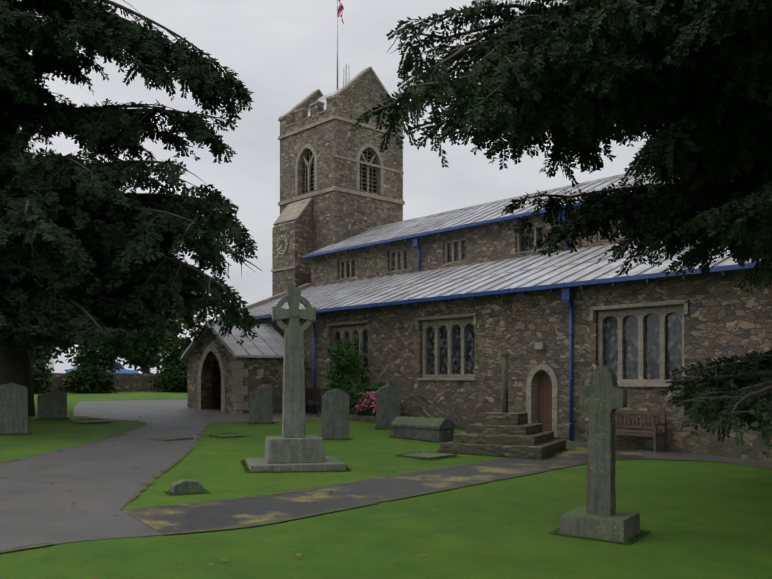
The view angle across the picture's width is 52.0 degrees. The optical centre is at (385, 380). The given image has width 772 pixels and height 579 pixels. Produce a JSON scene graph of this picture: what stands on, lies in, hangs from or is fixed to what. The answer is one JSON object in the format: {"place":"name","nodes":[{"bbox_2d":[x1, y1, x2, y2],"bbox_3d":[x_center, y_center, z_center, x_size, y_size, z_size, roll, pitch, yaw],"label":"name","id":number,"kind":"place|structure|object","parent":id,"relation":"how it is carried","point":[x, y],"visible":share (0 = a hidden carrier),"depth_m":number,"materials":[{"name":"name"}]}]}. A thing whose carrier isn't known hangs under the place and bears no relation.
{"place":"outdoors","nodes":[
{"label":"outdoors","id":0,"kind":"place"},
{"bbox_2d":[66,362,138,372],"bbox_3d":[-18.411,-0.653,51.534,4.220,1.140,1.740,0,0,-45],"label":"building","id":1,"kind":"structure","parent":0,"point":[124,370],"depth_m":51.46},
{"bbox_2d":[274,149,374,337],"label":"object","id":2,"kind":"object","parent":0,"point":[279,330],"depth_m":39.89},
{"bbox_2d":[17,0,657,373],"label":"sky","id":3,"kind":"structure","parent":0,"point":[283,51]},
{"bbox_2d":[0,391,771,578],"bbox_3d":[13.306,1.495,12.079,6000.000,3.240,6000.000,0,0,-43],"label":"lawn","id":4,"kind":"structure","parent":0,"point":[736,522],"depth_m":9.85,"materials":[{"name":"green plant"}]},
{"bbox_2d":[0,383,28,433],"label":"headstone","id":5,"kind":"object","parent":4,"relation":"on","point":[13,408],"visible":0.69,"depth_m":19.11,"materials":[{"name":"stone"}]},
{"bbox_2d":[31,360,54,393],"bbox_3d":[-17.667,0.000,37.677,3.502,2.896,2.932,0,0,-43],"label":"boundary shrub","id":6,"kind":"object","parent":4,"relation":"on","point":[38,373],"visible":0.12,"depth_m":37.98,"materials":[{"name":"green plant"}]},
{"bbox_2d":[45,353,53,372],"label":"house walls","id":7,"kind":"structure","parent":4,"relation":"on","point":[51,360],"depth_m":73.01,"materials":[{"name":"white paint"}]},
{"bbox_2d":[37,390,66,418],"bbox_3d":[-10.003,0.874,23.727,0.830,1.176,0.112,0,-2,-26],"label":"headstone","id":8,"kind":"object","parent":4,"relation":"on","point":[52,404],"visible":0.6,"depth_m":23.69,"materials":[{"name":"stone"}]},
{"bbox_2d":[30,279,80,366],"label":"screen tree","id":9,"kind":"object","parent":4,"relation":"on","point":[39,354],"depth_m":52.87,"materials":[{"name":"green plant"}]},
{"bbox_2d":[58,362,118,393],"bbox_3d":[-14.966,0.329,39.974,3.109,2.545,2.771,0,0,-43],"label":"boundary shrub","id":10,"kind":"object","parent":4,"relation":"on","point":[85,379],"visible":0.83,"depth_m":39.45,"materials":[{"name":"green plant"}]},
{"bbox_2d":[69,420,109,423],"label":"ledger slab","id":11,"kind":"structure","parent":4,"relation":"on","point":[91,421],"depth_m":22.75,"materials":[{"name":"stone"}]},
{"bbox_2d":[68,341,124,372],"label":"boundary hedge","id":12,"kind":"object","parent":4,"relation":"on","point":[88,357],"depth_m":42.44,"materials":[{"name":"green plant"}]},
{"bbox_2d":[41,373,165,391],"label":"boundary wall","id":13,"kind":"structure","parent":4,"relation":"on","point":[127,382],"depth_m":42.21,"materials":[{"name":"stone"}]},
{"bbox_2d":[0,0,261,416],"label":"yew tree","id":14,"kind":"object","parent":4,"relation":"on","point":[107,248],"depth_m":21.20,"materials":[{"name":"green plant"}]},
{"bbox_2d":[117,307,189,373],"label":"screen tree","id":15,"kind":"object","parent":4,"relation":"on","point":[139,358],"depth_m":58.10,"materials":[{"name":"green plant"}]},
{"bbox_2d":[149,351,187,392],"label":"boundary shrub","id":16,"kind":"object","parent":4,"relation":"on","point":[175,379],"visible":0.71,"depth_m":42.56,"materials":[{"name":"green plant"}]},
{"bbox_2d":[148,330,191,373],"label":"tree","id":17,"kind":"object","parent":4,"relation":"on","point":[172,344],"visible":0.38,"depth_m":45.57,"materials":[{"name":"green plant"}]},
{"bbox_2d":[127,252,213,373],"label":"tree","id":18,"kind":"object","parent":4,"relation":"on","point":[194,320],"depth_m":78.62,"materials":[{"name":"green plant"}]},
{"bbox_2d":[170,479,203,493],"bbox_3d":[-2.935,1.604,11.676,0.449,0.290,0.220,0,0,-29],"label":"marker stone","id":19,"kind":"object","parent":4,"relation":"on","point":[182,486],"visible":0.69,"depth_m":11.58,"materials":[{"name":"stone"}]},
{"bbox_2d":[211,434,244,437],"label":"ledger slab","id":20,"kind":"structure","parent":4,"relation":"on","point":[230,435],"depth_m":19.86,"materials":[{"name":"stone"}]},
{"bbox_2d":[249,386,272,423],"bbox_3d":[-3.785,0.883,23.938,0.724,1.448,0.099,-1,2,-26],"label":"headstone","id":21,"kind":"object","parent":4,"relation":"on","point":[260,405],"visible":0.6,"depth_m":23.90,"materials":[{"name":"stone"}]},
{"bbox_2d":[245,287,345,471],"bbox_3d":[-1.721,-0.024,14.786,1.719,3.440,1.449,0,0,-14],"label":"celtic cross","id":22,"kind":"object","parent":4,"relation":"on","point":[293,447],"visible":1,"depth_m":14.65,"materials":[{"name":"stone"}]},
{"bbox_2d":[1,419,650,544],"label":"lawn contact shadow","id":23,"kind":"object","parent":4,"relation":"on","point":[644,533],"visible":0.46,"depth_m":11.67},
{"bbox_2d":[321,389,349,438],"bbox_3d":[-1.276,0.987,19.899,0.712,1.578,0.100,2,-3,-17],"label":"headstone","id":24,"kind":"object","parent":4,"relation":"on","point":[335,415],"visible":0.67,"depth_m":19.86,"materials":[{"name":"stone"}]},
{"bbox_2d":[320,338,374,412],"bbox_3d":[-1.421,-0.126,27.037,1.772,2.815,2.428,0,0,-43],"label":"tall shrub","id":25,"kind":"object","parent":4,"relation":"on","point":[343,360],"depth_m":26.84,"materials":[{"name":"green plant"}]},
{"bbox_2d":[316,414,406,422],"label":"flower bed kerb","id":26,"kind":"structure","parent":4,"relation":"on","point":[369,419],"depth_m":25.63,"materials":[{"name":"stone"}]},
{"bbox_2d":[344,380,386,415],"bbox_3d":[-0.432,0.639,26.031,1.752,1.376,1.984,0,0,-43],"label":"low shrub","id":27,"kind":"object","parent":4,"relation":"on","point":[360,391],"depth_m":25.92,"materials":[{"name":"green plant"}]},
{"bbox_2d":[355,391,375,412],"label":"flowers","id":28,"kind":"object","parent":27,"relation":"attached to","point":[371,396],"visible":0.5,"depth_m":25.64,"materials":[{"name":"pink plant"}]},
{"bbox_2d":[0,410,769,578],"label":"fallen leaves","id":29,"kind":"object","parent":4,"relation":"on","point":[297,554],"visible":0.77,"depth_m":9.98,"materials":[{"name":"brown plant"}]},
{"bbox_2d":[376,385,400,428],"bbox_3d":[0.072,0.917,23.194,0.752,1.612,0.100,-1,2,-23],"label":"headstone","id":30,"kind":"object","parent":4,"relation":"on","point":[388,404],"visible":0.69,"depth_m":23.12,"materials":[{"name":"stone"}]},
{"bbox_2d":[370,394,410,415],"bbox_3d":[0.004,0.828,25.599,1.027,1.052,1.461,0,0,-43],"label":"low shrub","id":31,"kind":"object","parent":4,"relation":"on","point":[375,404],"visible":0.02,"depth_m":25.46,"materials":[{"name":"plant"}]},
{"bbox_2d":[391,416,455,441],"bbox_3d":[0.945,1.281,20.459,1.660,0.660,0.660,0,0,43],"label":"chest tomb","id":32,"kind":"object","parent":4,"relation":"on","point":[434,429],"visible":0.83,"depth_m":20.08,"materials":[{"name":"stone"}]},
{"bbox_2d":[399,452,454,459],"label":"ledger slab","id":33,"kind":"structure","parent":4,"relation":"on","point":[428,455],"depth_m":16.64,"materials":[{"name":"stone"}]},
{"bbox_2d":[188,69,771,461],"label":"church walls","id":34,"kind":"structure","parent":4,"relation":"on","point":[726,316],"depth_m":25.50,"materials":[{"name":"stone"}]},
{"bbox_2d":[277,236,287,253],"bbox_3d":[-5.092,-6.685,38.924,0.050,0.920,0.920,0,0,-43],"label":"clock face","id":35,"kind":"object","parent":34,"relation":"attached to","point":[282,242],"visible":0.81,"depth_m":38.88},
{"bbox_2d":[277,235,286,253],"bbox_3d":[-5.118,-6.685,38.900,0.009,0.920,0.920,0,0,-43],"label":"clock","id":36,"kind":"object","parent":35,"relation":"attached to","point":[279,248],"visible":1,"depth_m":38.98,"materials":[{"name":"gold metal"}]},
{"bbox_2d":[301,149,314,192],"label":"window louvers","id":37,"kind":"object","parent":34,"relation":"attached to","point":[306,172],"visible":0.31,"depth_m":39.66,"materials":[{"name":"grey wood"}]},
{"bbox_2d":[337,0,348,89],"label":"flagpole","id":38,"kind":"object","parent":34,"relation":"on","point":[337,59],"visible":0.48,"depth_m":40.99,"materials":[{"name":"grey metal"}]},
{"bbox_2d":[337,0,343,23],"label":"flag","id":39,"kind":"object","parent":38,"relation":"attached to","point":[340,10],"visible":0.96,"depth_m":40.88,"materials":[{"name":"red fabric"}]},
{"bbox_2d":[360,148,376,192],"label":"window louvers","id":40,"kind":"object","parent":34,"relation":"attached to","point":[371,172],"visible":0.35,"depth_m":39.43,"materials":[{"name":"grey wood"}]},
{"bbox_2d":[198,67,688,438],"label":"stone trim","id":41,"kind":"structure","parent":34,"relation":"attached to","point":[294,210],"depth_m":27.60,"materials":[{"name":"beige stone"}]},
{"bbox_2d":[181,88,760,358],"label":"roof","id":42,"kind":"structure","parent":34,"relation":"on","point":[526,271],"depth_m":28.41,"materials":[{"name":"grey metal"}]},
{"bbox_2d":[218,193,759,440],"bbox_3d":[7.742,-1.843,21.031,4.949,7.899,38.700,0,0,-43],"label":"gutter","id":43,"kind":"object","parent":34,"relation":"attached to","point":[567,293],"visible":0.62,"depth_m":22.93,"materials":[{"name":"blue metal"}]},
{"bbox_2d":[535,342,544,349],"bbox_3d":[4.236,-0.955,21.765,0.140,0.200,0.260,0,0,-43],"label":"wall lamp","id":44,"kind":"object","parent":34,"relation":"attached to","point":[539,345],"visible":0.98,"depth_m":21.69,"materials":[{"name":"white glass"}]},
{"bbox_2d":[538,371,551,430],"bbox_3d":[4.513,0.575,22.022,0.001,1.860,1.100,0,0,-43],"label":"church door","id":45,"kind":"structure","parent":34,"relation":"in","point":[544,400],"depth_m":22.09,"materials":[{"name":"brown wood"}]},
{"bbox_2d":[440,412,565,458],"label":"stone steps","id":46,"kind":"structure","parent":4,"relation":"on","point":[515,434],"depth_m":17.46,"materials":[{"name":"grey stone"}]},
{"bbox_2d":[501,354,508,412],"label":"stone pillar","id":47,"kind":"structure","parent":46,"relation":"on","point":[504,383],"depth_m":18.12,"materials":[{"name":"grey stone"}]},
{"bbox_2d":[559,367,639,541],"bbox_3d":[2.601,0.897,9.551,0.804,2.139,0.741,1,1,32],"label":"stone cross","id":48,"kind":"object","parent":4,"relation":"on","point":[602,397],"visible":0.96,"depth_m":9.44,"materials":[{"name":"grey stone"}]},
{"bbox_2d":[0,400,771,549],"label":"paved path","id":49,"kind":"structure","parent":0,"point":[30,514],"depth_m":12.57,"materials":[{"name":"grey asphalt"}]},
{"bbox_2d":[147,436,193,440],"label":"ledger slab","id":50,"kind":"structure","parent":49,"relation":"on","point":[169,438],"depth_m":18.85,"materials":[{"name":"stone"}]},
{"bbox_2d":[305,388,328,413],"bbox_3d":[-2.621,0.745,28.677,0.540,0.925,1.500,0,0,-43],"label":"porch bench","id":51,"kind":"object","parent":49,"relation":"on","point":[307,402],"visible":0.54,"depth_m":28.89,"materials":[{"name":"brown wood"}]},
{"bbox_2d":[0,416,771,552],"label":"edging","id":52,"kind":"object","parent":49,"relation":"on","point":[364,503],"visible":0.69,"depth_m":12.10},
{"bbox_2d":[614,410,666,451],"bbox_3d":[6.023,1.203,19.332,0.540,0.925,1.500,0,0,-43],"label":"bench","id":53,"kind":"object","parent":49,"relation":"on","point":[654,432],"visible":0.77,"depth_m":19.15,"materials":[{"name":"brown wood"}]},
{"bbox_2d":[336,218,681,378],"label":"windows","id":54,"kind":"structure","parent":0,"point":[652,343],"depth_m":20.48,"materials":[{"name":"grey glass"}]},
{"bbox_2d":[349,0,771,457],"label":"yew tree","id":55,"kind":"object","parent":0,"point":[681,76],"depth_m":8.60,"materials":[{"name":"green plant"}]}
]}

